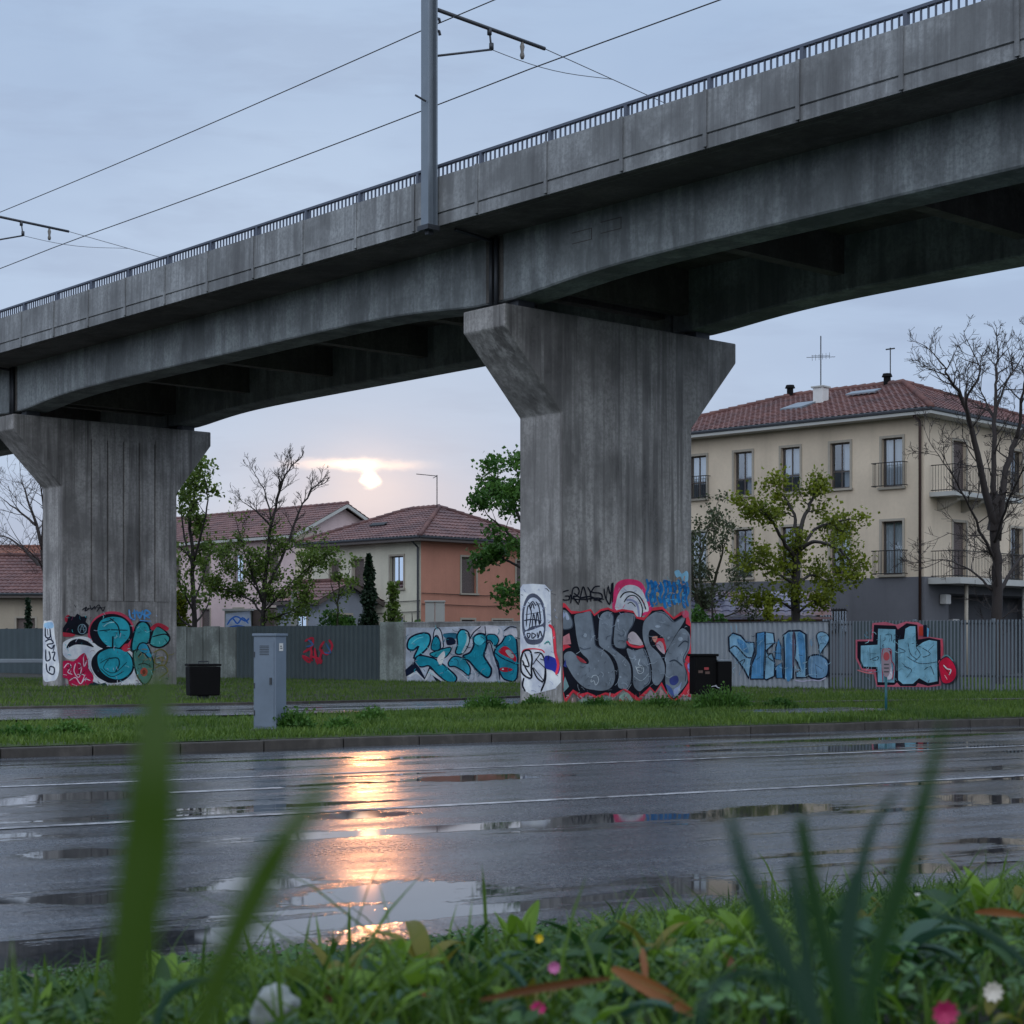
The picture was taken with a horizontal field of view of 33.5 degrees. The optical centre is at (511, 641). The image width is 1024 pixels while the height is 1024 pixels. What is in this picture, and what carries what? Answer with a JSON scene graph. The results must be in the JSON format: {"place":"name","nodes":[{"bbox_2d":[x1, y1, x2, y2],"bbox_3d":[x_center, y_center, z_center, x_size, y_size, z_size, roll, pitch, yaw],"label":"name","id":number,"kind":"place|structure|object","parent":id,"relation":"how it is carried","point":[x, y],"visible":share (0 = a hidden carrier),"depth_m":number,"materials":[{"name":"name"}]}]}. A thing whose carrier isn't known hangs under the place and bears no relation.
{"place":"outdoors","nodes":[
{"label":"outdoors","id":0,"kind":"place"},
{"bbox_2d":[0,673,1023,747],"bbox_3d":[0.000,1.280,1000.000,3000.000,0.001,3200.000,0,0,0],"label":"ground","id":1,"kind":"structure","parent":0,"point":[21,675],"depth_m":42.25,"materials":[{"name":"green plant"}]},
{"bbox_2d":[0,553,42,628],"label":"house","id":2,"kind":"structure","parent":1,"relation":"on","point":[18,584],"depth_m":82.00,"materials":[{"name":"tile"}]},
{"bbox_2d":[0,411,210,686],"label":"bridge pier","id":3,"kind":"structure","parent":1,"relation":"on","point":[110,490],"depth_m":49.74,"materials":[{"name":"concrete"}]},
{"bbox_2d":[0,698,519,719],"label":"service lane","id":4,"kind":"structure","parent":1,"relation":"on","point":[56,713],"depth_m":30.50,"materials":[{"name":"grey asphalt"}]},
{"bbox_2d":[0,695,519,708],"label":"lane kerb","id":5,"kind":"structure","parent":1,"relation":"on","point":[198,704],"depth_m":33.55,"materials":[{"name":"concrete"}]},
{"bbox_2d":[176,501,367,626],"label":"house","id":6,"kind":"structure","parent":1,"relation":"on","point":[329,516],"depth_m":104.14,"materials":[{"name":"pink paint"}]},
{"bbox_2d":[266,578,384,625],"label":"house","id":7,"kind":"structure","parent":1,"relation":"on","point":[353,607],"depth_m":78.64,"materials":[{"name":"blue paint"}]},
{"bbox_2d":[294,474,519,623],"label":"house","id":8,"kind":"structure","parent":1,"relation":"on","point":[420,553],"depth_m":80.01,"materials":[{"name":"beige paint"}]},
{"bbox_2d":[388,554,404,589],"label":"window","id":9,"kind":"structure","parent":8,"relation":"in","point":[398,561],"depth_m":79.28,"materials":[{"name":"grey glass"}]},
{"bbox_2d":[459,555,478,594],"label":"window","id":10,"kind":"structure","parent":8,"relation":"in","point":[465,588],"depth_m":80.18,"materials":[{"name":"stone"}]},
{"bbox_2d":[0,692,1023,746],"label":"verge","id":11,"kind":"structure","parent":1,"relation":"on","point":[324,736],"depth_m":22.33,"materials":[{"name":"green plant"}]},
{"bbox_2d":[0,628,42,673],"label":"dark boundary fence","id":12,"kind":"object","parent":11,"relation":"on","point":[27,643],"visible":0.2,"depth_m":69.58,"materials":[{"name":"metal"}]},
{"bbox_2d":[0,455,42,592],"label":"winter tree","id":13,"kind":"object","parent":11,"relation":"on","point":[40,542],"visible":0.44,"depth_m":84.33,"materials":[{"name":"brown plant"}]},
{"bbox_2d":[0,721,47,738],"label":"weed clump","id":14,"kind":"object","parent":11,"relation":"on","point":[14,729],"visible":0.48,"depth_m":20.12,"materials":[{"name":"green plant"}]},
{"bbox_2d":[46,716,97,734],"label":"weed clump","id":15,"kind":"object","parent":11,"relation":"on","point":[66,727],"visible":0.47,"depth_m":20.52,"materials":[{"name":"green plant"}]},
{"bbox_2d":[176,589,191,626],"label":"bush","id":16,"kind":"object","parent":11,"relation":"on","point":[179,606],"visible":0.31,"depth_m":66.83,"materials":[{"name":"green plant"}]},
{"bbox_2d":[176,455,229,626],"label":"slim tree","id":17,"kind":"object","parent":11,"relation":"on","point":[192,508],"visible":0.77,"depth_m":65.84,"materials":[{"name":"green plant"}]},
{"bbox_2d":[185,661,220,699],"bbox_3d":[-6.816,0.883,37.500,0.718,0.934,0.538,0,0,-21],"label":"litter bin","id":18,"kind":"object","parent":11,"relation":"on","point":[203,680],"visible":0.96,"depth_m":37.28,"materials":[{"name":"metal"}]},
{"bbox_2d":[176,626,236,677],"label":"panel fence","id":19,"kind":"object","parent":11,"relation":"on","point":[212,645],"visible":0.59,"depth_m":60.51,"materials":[{"name":"grey concrete"}]},
{"bbox_2d":[222,609,277,626],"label":"transformer kiosk","id":20,"kind":"object","parent":11,"relation":"on","point":[241,617],"visible":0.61,"depth_m":65.40,"materials":[{"name":"grey concrete"}]},
{"bbox_2d":[195,443,344,625],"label":"budding tree","id":21,"kind":"object","parent":11,"relation":"on","point":[265,592],"visible":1,"depth_m":62.39,"materials":[{"name":"green plant"}]},
{"bbox_2d":[252,633,287,730],"bbox_3d":[-3.118,0.558,21.900,0.400,1.335,0.310,0,0,26],"label":"utility cabinet","id":22,"kind":"object","parent":11,"relation":"on","point":[269,676],"visible":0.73,"depth_m":21.79,"materials":[{"name":"grey metal"}]},
{"bbox_2d":[272,705,317,730],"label":"weed clump","id":23,"kind":"object","parent":11,"relation":"on","point":[292,719],"visible":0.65,"depth_m":21.78,"materials":[{"name":"green plant"}]},
{"bbox_2d":[237,625,379,680],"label":"dark fence","id":24,"kind":"object","parent":11,"relation":"on","point":[348,652],"visible":0.77,"depth_m":57.25,"materials":[{"name":"metal"}]},
{"bbox_2d":[317,605,356,625],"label":"bush","id":25,"kind":"object","parent":11,"relation":"on","point":[344,621],"visible":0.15,"depth_m":63.73,"materials":[{"name":"green plant"}]},
{"bbox_2d":[317,552,364,625],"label":"tree","id":26,"kind":"object","parent":11,"relation":"on","point":[337,578],"visible":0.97,"depth_m":63.41,"materials":[{"name":"green plant"}]},
{"bbox_2d":[319,715,363,729],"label":"weed clump","id":27,"kind":"object","parent":11,"relation":"on","point":[331,723],"visible":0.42,"depth_m":21.77,"materials":[{"name":"green plant"}]},
{"bbox_2d":[357,553,379,624],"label":"conifer","id":28,"kind":"object","parent":11,"relation":"on","point":[369,597],"visible":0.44,"depth_m":65.87,"materials":[{"name":"green plant"}]},
{"bbox_2d":[380,622,403,680],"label":"gate pillar","id":29,"kind":"structure","parent":11,"relation":"on","point":[391,650],"depth_m":55.40,"materials":[{"name":"grey concrete"}]},
{"bbox_2d":[382,580,403,621],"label":"narrow shrub","id":30,"kind":"object","parent":11,"relation":"on","point":[393,592],"visible":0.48,"depth_m":64.89,"materials":[{"name":"green plant"}]},
{"bbox_2d":[404,621,519,682],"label":"mural wall","id":31,"kind":"structure","parent":11,"relation":"on","point":[472,651],"depth_m":54.02,"materials":[{"name":"paint"}]},
{"bbox_2d":[460,690,509,711],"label":"weed clump","id":32,"kind":"object","parent":11,"relation":"on","point":[486,702],"visible":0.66,"depth_m":29.39,"materials":[{"name":"green plant"}]},
{"bbox_2d":[462,444,519,614],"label":"leafy tree","id":33,"kind":"object","parent":11,"relation":"on","point":[494,488],"visible":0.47,"depth_m":57.02,"materials":[{"name":"green plant"}]},
{"bbox_2d":[464,300,735,703],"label":"bridge pier","id":34,"kind":"structure","parent":11,"relation":"on","point":[608,413],"depth_m":33.99,"materials":[{"name":"concrete"}]},
{"bbox_2d":[0,0,1023,455],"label":"railway viaduct","id":35,"kind":"object","parent":34,"relation":"on","point":[878,162],"visible":0.93,"depth_m":31.84,"materials":[{"name":"concrete"}]},
{"bbox_2d":[0,216,175,261],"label":"overhead line mast","id":36,"kind":"object","parent":35,"relation":"attached to","point":[34,224],"visible":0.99,"depth_m":48.14,"materials":[{"name":"metal"}]},
{"bbox_2d":[415,0,663,235],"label":"overhead line mast","id":37,"kind":"object","parent":35,"relation":"attached to","point":[430,55],"visible":0.99,"depth_m":31.74,"materials":[{"name":"metal"}]},
{"bbox_2d":[1,0,494,211],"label":"overhead wire","id":38,"kind":"object","parent":37,"relation":"attached to","point":[258,102],"visible":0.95,"depth_m":36.34,"materials":[{"name":"black metal"}]},
{"bbox_2d":[0,0,719,268],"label":"overhead wire","id":39,"kind":"object","parent":37,"relation":"attached to","point":[390,122],"visible":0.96,"depth_m":37.28,"materials":[{"name":"black metal"}]},
{"bbox_2d":[636,692,683,707],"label":"weed clump","id":40,"kind":"object","parent":11,"relation":"on","point":[663,700],"visible":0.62,"depth_m":31.09,"materials":[{"name":"green plant"}]},
{"bbox_2d":[687,654,731,698],"bbox_3d":[3.858,0.750,33.194,0.750,1.040,0.515,0,0,-12],"label":"utility cabinet","id":41,"kind":"object","parent":11,"relation":"on","point":[705,670],"visible":0.85,"depth_m":33.00,"materials":[{"name":"black plastic"}]},
{"bbox_2d":[691,599,728,621],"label":"hedge bush","id":42,"kind":"object","parent":11,"relation":"on","point":[697,615],"visible":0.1,"depth_m":54.37,"materials":[{"name":"green plant"}]},
{"bbox_2d":[685,681,755,708],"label":"weed clump","id":43,"kind":"object","parent":11,"relation":"on","point":[720,699],"visible":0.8,"depth_m":30.07,"materials":[{"name":"green plant"}]},
{"bbox_2d":[691,490,763,620],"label":"sparse tree","id":44,"kind":"object","parent":11,"relation":"on","point":[702,599],"visible":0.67,"depth_m":56.75,"materials":[{"name":"green plant"}]},
{"bbox_2d":[691,620,830,688],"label":"corrugated fence","id":45,"kind":"object","parent":11,"relation":"on","point":[776,654],"visible":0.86,"depth_m":47.61,"materials":[{"name":"metal"}]},
{"bbox_2d":[691,591,831,621],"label":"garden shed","id":46,"kind":"structure","parent":11,"relation":"on","point":[726,607],"depth_m":56.75,"materials":[{"name":"grey"}]},
{"bbox_2d":[724,463,879,620],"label":"young tree","id":47,"kind":"object","parent":11,"relation":"on","point":[796,547],"visible":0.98,"depth_m":54.09,"materials":[{"name":"green plant"}]},
{"bbox_2d":[741,707,897,714],"bbox_3d":[5.113,1.167,28.634,2.338,0.085,3.238,0,0,39],"label":"paved patch","id":48,"kind":"object","parent":11,"relation":"on","point":[820,710],"visible":0.42,"depth_m":28.76,"materials":[{"name":"concrete"}]},
{"bbox_2d":[828,618,1023,691],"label":"picket fence","id":49,"kind":"object","parent":11,"relation":"on","point":[924,655],"visible":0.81,"depth_m":44.65,"materials":[{"name":"paint"}]},
{"bbox_2d":[890,314,1023,685],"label":"bare tree","id":50,"kind":"object","parent":11,"relation":"on","point":[996,507],"visible":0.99,"depth_m":49.85,"materials":[{"name":"brown plant"}]},
{"bbox_2d":[0,717,1023,757],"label":"kerb","id":51,"kind":"structure","parent":1,"relation":"on","point":[48,751],"depth_m":21.22,"materials":[{"name":"concrete"}]},
{"bbox_2d":[0,725,1023,975],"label":"road","id":52,"kind":"structure","parent":0,"point":[56,891],"depth_m":11.52,"materials":[{"name":"grey asphalt"}]},
{"bbox_2d":[0,775,1023,828],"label":"road line","id":53,"kind":"object","parent":52,"relation":"on","point":[500,802],"depth_m":13.20,"materials":[{"name":"paint"}]},
{"bbox_2d":[0,745,1023,786],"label":"road line","id":54,"kind":"object","parent":52,"relation":"on","point":[501,766],"depth_m":17.01,"materials":[{"name":"paint"}]},
{"bbox_2d":[0,0,1023,544],"label":"sky","id":55,"kind":"structure","parent":0,"point":[87,87],"materials":[{"name":"blue"}]},
{"bbox_2d":[0,828,1023,1023],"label":"bank","id":56,"kind":"structure","parent":0,"point":[983,1019],"depth_m":2.38,"materials":[{"name":"green plant"}]},
{"bbox_2d":[104,668,173,1023],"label":"grass blade","id":57,"kind":"object","parent":56,"relation":"on","point":[144,867],"depth_m":0.42,"materials":[{"name":"green plant"}]},
{"bbox_2d":[148,952,196,1004],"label":"broad leaf plant","id":58,"kind":"object","parent":56,"relation":"on","point":[172,957],"visible":0.16,"depth_m":3.35,"materials":[{"name":"green plant"}]},
{"bbox_2d":[152,976,243,1023],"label":"grass blade","id":59,"kind":"object","parent":56,"relation":"on","point":[170,994],"depth_m":1.90,"materials":[{"name":"green plant"}]},
{"bbox_2d":[188,770,335,1023],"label":"grass blade","id":60,"kind":"object","parent":56,"relation":"on","point":[253,897],"depth_m":0.38,"materials":[{"name":"green plant"}]},
{"bbox_2d":[249,982,299,1023],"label":"flower","id":61,"kind":"object","parent":56,"relation":"on","point":[258,1008],"visible":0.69,"depth_m":2.18,"materials":[{"name":"white plant"}]},
{"bbox_2d":[282,966,360,997],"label":"broad leaf plant","id":62,"kind":"object","parent":56,"relation":"on","point":[294,972],"visible":0.18,"depth_m":2.66,"materials":[{"name":"green plant"}]},
{"bbox_2d":[307,940,374,1002],"bbox_3d":[-0.287,0.548,2.753,0.108,0.125,0.146,0,0,37],"label":"broad leaf plant","id":63,"kind":"object","parent":56,"relation":"on","point":[321,954],"visible":0.27,"depth_m":2.77,"materials":[{"name":"green plant"}]},
{"bbox_2d":[309,957,446,1019],"bbox_3d":[-0.199,0.519,2.504,0.210,0.103,0.210,0,0,0],"label":"broad leaf plant","id":64,"kind":"object","parent":56,"relation":"on","point":[416,976],"visible":0.33,"depth_m":2.50,"materials":[{"name":"green plant"}]},
{"bbox_2d":[366,939,429,977],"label":"broad leaf plant","id":65,"kind":"object","parent":56,"relation":"on","point":[401,944],"visible":0.18,"depth_m":2.97,"materials":[{"name":"green plant"}]},
{"bbox_2d":[358,920,474,987],"bbox_3d":[-0.148,0.587,3.103,0.273,0.123,0.179,0,0,44],"label":"broad leaf plant","id":66,"kind":"object","parent":56,"relation":"on","point":[420,943],"visible":0.42,"depth_m":3.14,"materials":[{"name":"green plant"}]},
{"bbox_2d":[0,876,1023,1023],"bbox_3d":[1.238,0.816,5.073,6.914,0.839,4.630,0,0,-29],"label":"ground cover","id":67,"kind":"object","parent":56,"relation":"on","point":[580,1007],"visible":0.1,"depth_m":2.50,"materials":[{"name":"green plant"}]},
{"bbox_2d":[480,977,609,1001],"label":"dead leaf","id":68,"kind":"object","parent":67,"relation":"on","point":[545,987],"visible":1,"depth_m":1.87,"materials":[{"name":"brown plant"}]},
{"bbox_2d":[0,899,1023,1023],"bbox_3d":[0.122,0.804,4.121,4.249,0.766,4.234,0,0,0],"label":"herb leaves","id":69,"kind":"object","parent":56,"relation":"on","point":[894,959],"visible":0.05,"depth_m":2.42,"materials":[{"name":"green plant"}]},
{"bbox_2d":[0,880,1023,1023],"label":"herb leaves","id":70,"kind":"object","parent":56,"relation":"on","point":[163,970],"visible":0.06,"depth_m":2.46,"materials":[{"name":"green plant"}]},
{"bbox_2d":[494,900,544,967],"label":"broad leaf plant","id":71,"kind":"object","parent":56,"relation":"on","point":[509,926],"visible":0.38,"depth_m":3.41,"materials":[{"name":"green plant"}]},
{"bbox_2d":[507,933,561,974],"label":"broad leaf plant","id":72,"kind":"object","parent":56,"relation":"on","point":[530,943],"visible":0.29,"depth_m":3.13,"materials":[{"name":"green plant"}]},
{"bbox_2d":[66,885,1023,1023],"bbox_3d":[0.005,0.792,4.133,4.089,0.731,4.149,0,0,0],"label":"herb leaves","id":73,"kind":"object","parent":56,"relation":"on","point":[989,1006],"visible":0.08,"depth_m":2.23,"materials":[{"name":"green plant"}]},
{"bbox_2d":[540,920,620,948],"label":"broad leaf plant","id":74,"kind":"object","parent":56,"relation":"on","point":[604,931],"visible":0.4,"depth_m":3.20,"materials":[{"name":"green plant"}]},
{"bbox_2d":[546,942,680,1007],"bbox_3d":[0.158,0.509,2.613,0.181,0.094,0.149,0,0,-42],"label":"broad leaf plant","id":75,"kind":"object","parent":56,"relation":"on","point":[598,954],"visible":0.27,"depth_m":2.62,"materials":[{"name":"green plant"}]},
{"bbox_2d":[590,905,640,949],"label":"broad leaf plant","id":76,"kind":"object","parent":56,"relation":"on","point":[632,921],"visible":0.25,"depth_m":3.49,"materials":[{"name":"green plant"}]},
{"bbox_2d":[611,966,692,1015],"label":"dead leaf","id":77,"kind":"object","parent":56,"relation":"on","point":[633,979],"visible":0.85,"depth_m":2.12,"materials":[{"name":"brown plant"}]},
{"bbox_2d":[615,920,688,957],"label":"broad leaf plant","id":78,"kind":"object","parent":56,"relation":"on","point":[665,933],"visible":0.28,"depth_m":3.01,"materials":[{"name":"green plant"}]},
{"bbox_2d":[655,909,716,945],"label":"broad leaf plant","id":79,"kind":"object","parent":56,"relation":"on","point":[674,916],"visible":0.27,"depth_m":3.34,"materials":[{"name":"green plant"}]},
{"bbox_2d":[649,935,749,982],"bbox_3d":[0.299,0.520,2.729,0.200,0.082,0.201,0,0,12],"label":"broad leaf plant","id":80,"kind":"object","parent":56,"relation":"on","point":[724,939],"visible":0.23,"depth_m":2.77,"materials":[{"name":"green plant"}]},
{"bbox_2d":[711,907,755,939],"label":"broad leaf plant","id":81,"kind":"object","parent":56,"relation":"on","point":[745,917],"visible":0.38,"depth_m":3.50,"materials":[{"name":"green plant"}]},
{"bbox_2d":[727,805,824,1023],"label":"grass blade","id":82,"kind":"object","parent":56,"relation":"on","point":[779,949],"depth_m":0.59,"materials":[{"name":"green plant"}]},
{"bbox_2d":[786,860,821,1012],"bbox_3d":[0.151,0.277,0.745,0.063,0.363,0.001,0,0,0],"label":"grass blade","id":83,"kind":"object","parent":56,"relation":"on","point":[800,922],"depth_m":0.74,"materials":[{"name":"green plant"}]},
{"bbox_2d":[795,812,850,1023],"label":"grass blade","id":84,"kind":"object","parent":56,"relation":"on","point":[824,939],"depth_m":0.65,"materials":[{"name":"green plant"}]},
{"bbox_2d":[836,869,855,1020],"bbox_3d":[0.152,0.278,0.745,0.020,0.359,0.001,0,0,0],"label":"grass blade","id":85,"kind":"object","parent":56,"relation":"on","point":[841,925],"depth_m":0.74,"materials":[{"name":"green plant"}]},
{"bbox_2d":[842,790,897,1023],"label":"grass blade","id":86,"kind":"object","parent":56,"relation":"on","point":[854,908],"depth_m":0.71,"materials":[{"name":"green plant"}]},
{"bbox_2d":[854,715,945,1023],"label":"grass blade","id":87,"kind":"object","parent":56,"relation":"on","point":[897,891],"depth_m":0.51,"materials":[{"name":"green plant"}]},
{"bbox_2d":[831,919,971,981],"bbox_3d":[0.596,0.479,2.587,0.196,0.104,0.195,0,0,-5],"label":"broad leaf plant","id":88,"kind":"object","parent":56,"relation":"on","point":[920,932],"visible":0.4,"depth_m":2.60,"materials":[{"name":"green plant"}]},
{"bbox_2d":[898,886,971,953],"bbox_3d":[0.736,0.496,3.012,0.155,0.129,0.187,0,0,0],"label":"broad leaf plant","id":89,"kind":"object","parent":56,"relation":"on","point":[921,914],"visible":0.28,"depth_m":3.01,"materials":[{"name":"green plant"}]},
{"bbox_2d":[932,1000,959,1023],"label":"flower","id":90,"kind":"object","parent":56,"relation":"on","point":[945,1012],"visible":1,"depth_m":1.70,"materials":[{"name":"pink plant"}]},
{"bbox_2d":[913,889,1019,943],"bbox_3d":[0.846,0.530,3.215,0.205,0.103,0.246,0,0,-36],"label":"broad leaf plant","id":91,"kind":"object","parent":56,"relation":"on","point":[939,895],"visible":0.12,"depth_m":3.24,"materials":[{"name":"green plant"}]},
{"bbox_2d":[925,912,1023,967],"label":"grass blade","id":92,"kind":"object","parent":56,"relation":"on","point":[1007,948],"depth_m":1.60,"materials":[{"name":"green plant"}]},
{"bbox_2d":[963,866,1003,912],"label":"broad leaf plant","id":93,"kind":"object","parent":56,"relation":"on","point":[974,882],"visible":0.41,"depth_m":3.69,"materials":[{"name":"green plant"}]},
{"bbox_2d":[983,981,1003,1021],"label":"flower","id":94,"kind":"object","parent":56,"relation":"on","point":[993,991],"visible":1,"depth_m":2.19,"materials":[{"name":"white plant"}]},
{"bbox_2d":[975,908,1023,917],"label":"dead leaf","id":95,"kind":"object","parent":56,"relation":"on","point":[1001,912],"visible":1,"depth_m":2.87,"materials":[{"name":"brown plant"}]},
{"bbox_2d":[695,968,786,1023],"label":"grass blade","id":96,"kind":"object","parent":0,"point":[714,986],"depth_m":0.73,"materials":[{"name":"green plant"}]},
{"bbox_2d":[691,336,1023,676],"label":"apartment building","id":97,"kind":"structure","parent":0,"point":[857,440],"depth_m":62.64,"materials":[{"name":"beige paint"}]},
{"bbox_2d":[691,453,709,500],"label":"window","id":98,"kind":"structure","parent":97,"relation":"in","point":[701,475],"depth_m":66.95,"materials":[{"name":"grey glass"}]},
{"bbox_2d":[730,448,754,497],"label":"window","id":99,"kind":"structure","parent":97,"relation":"in","point":[749,456],"depth_m":65.47,"materials":[{"name":"grey glass"}]},
{"bbox_2d":[731,526,754,579],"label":"window","id":100,"kind":"structure","parent":97,"relation":"in","point":[748,532],"depth_m":65.65,"materials":[{"name":"grey glass"}]},
{"bbox_2d":[779,444,801,493],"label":"window","id":101,"kind":"structure","parent":97,"relation":"in","point":[793,456],"depth_m":64.00,"materials":[{"name":"grey glass"}]},
{"bbox_2d":[828,439,852,490],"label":"window","id":102,"kind":"structure","parent":97,"relation":"in","point":[846,448],"depth_m":62.47,"materials":[{"name":"grey glass"}]},
{"bbox_2d":[871,434,907,489],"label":"window","id":103,"kind":"structure","parent":97,"relation":"in","point":[894,448],"depth_m":61.01,"materials":[{"name":"grey glass"}]},
{"bbox_2d":[871,518,907,576],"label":"window","id":104,"kind":"structure","parent":97,"relation":"in","point":[894,530],"depth_m":61.08,"materials":[{"name":"grey glass"}]},
{"bbox_2d":[951,519,967,576],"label":"window","id":105,"kind":"structure","parent":97,"relation":"in","point":[956,545],"depth_m":61.94,"materials":[{"name":"glass"}]},
{"bbox_2d":[952,437,967,491],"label":"window","id":106,"kind":"structure","parent":97,"relation":"in","point":[954,447],"depth_m":61.97,"materials":[{"name":"glass"}]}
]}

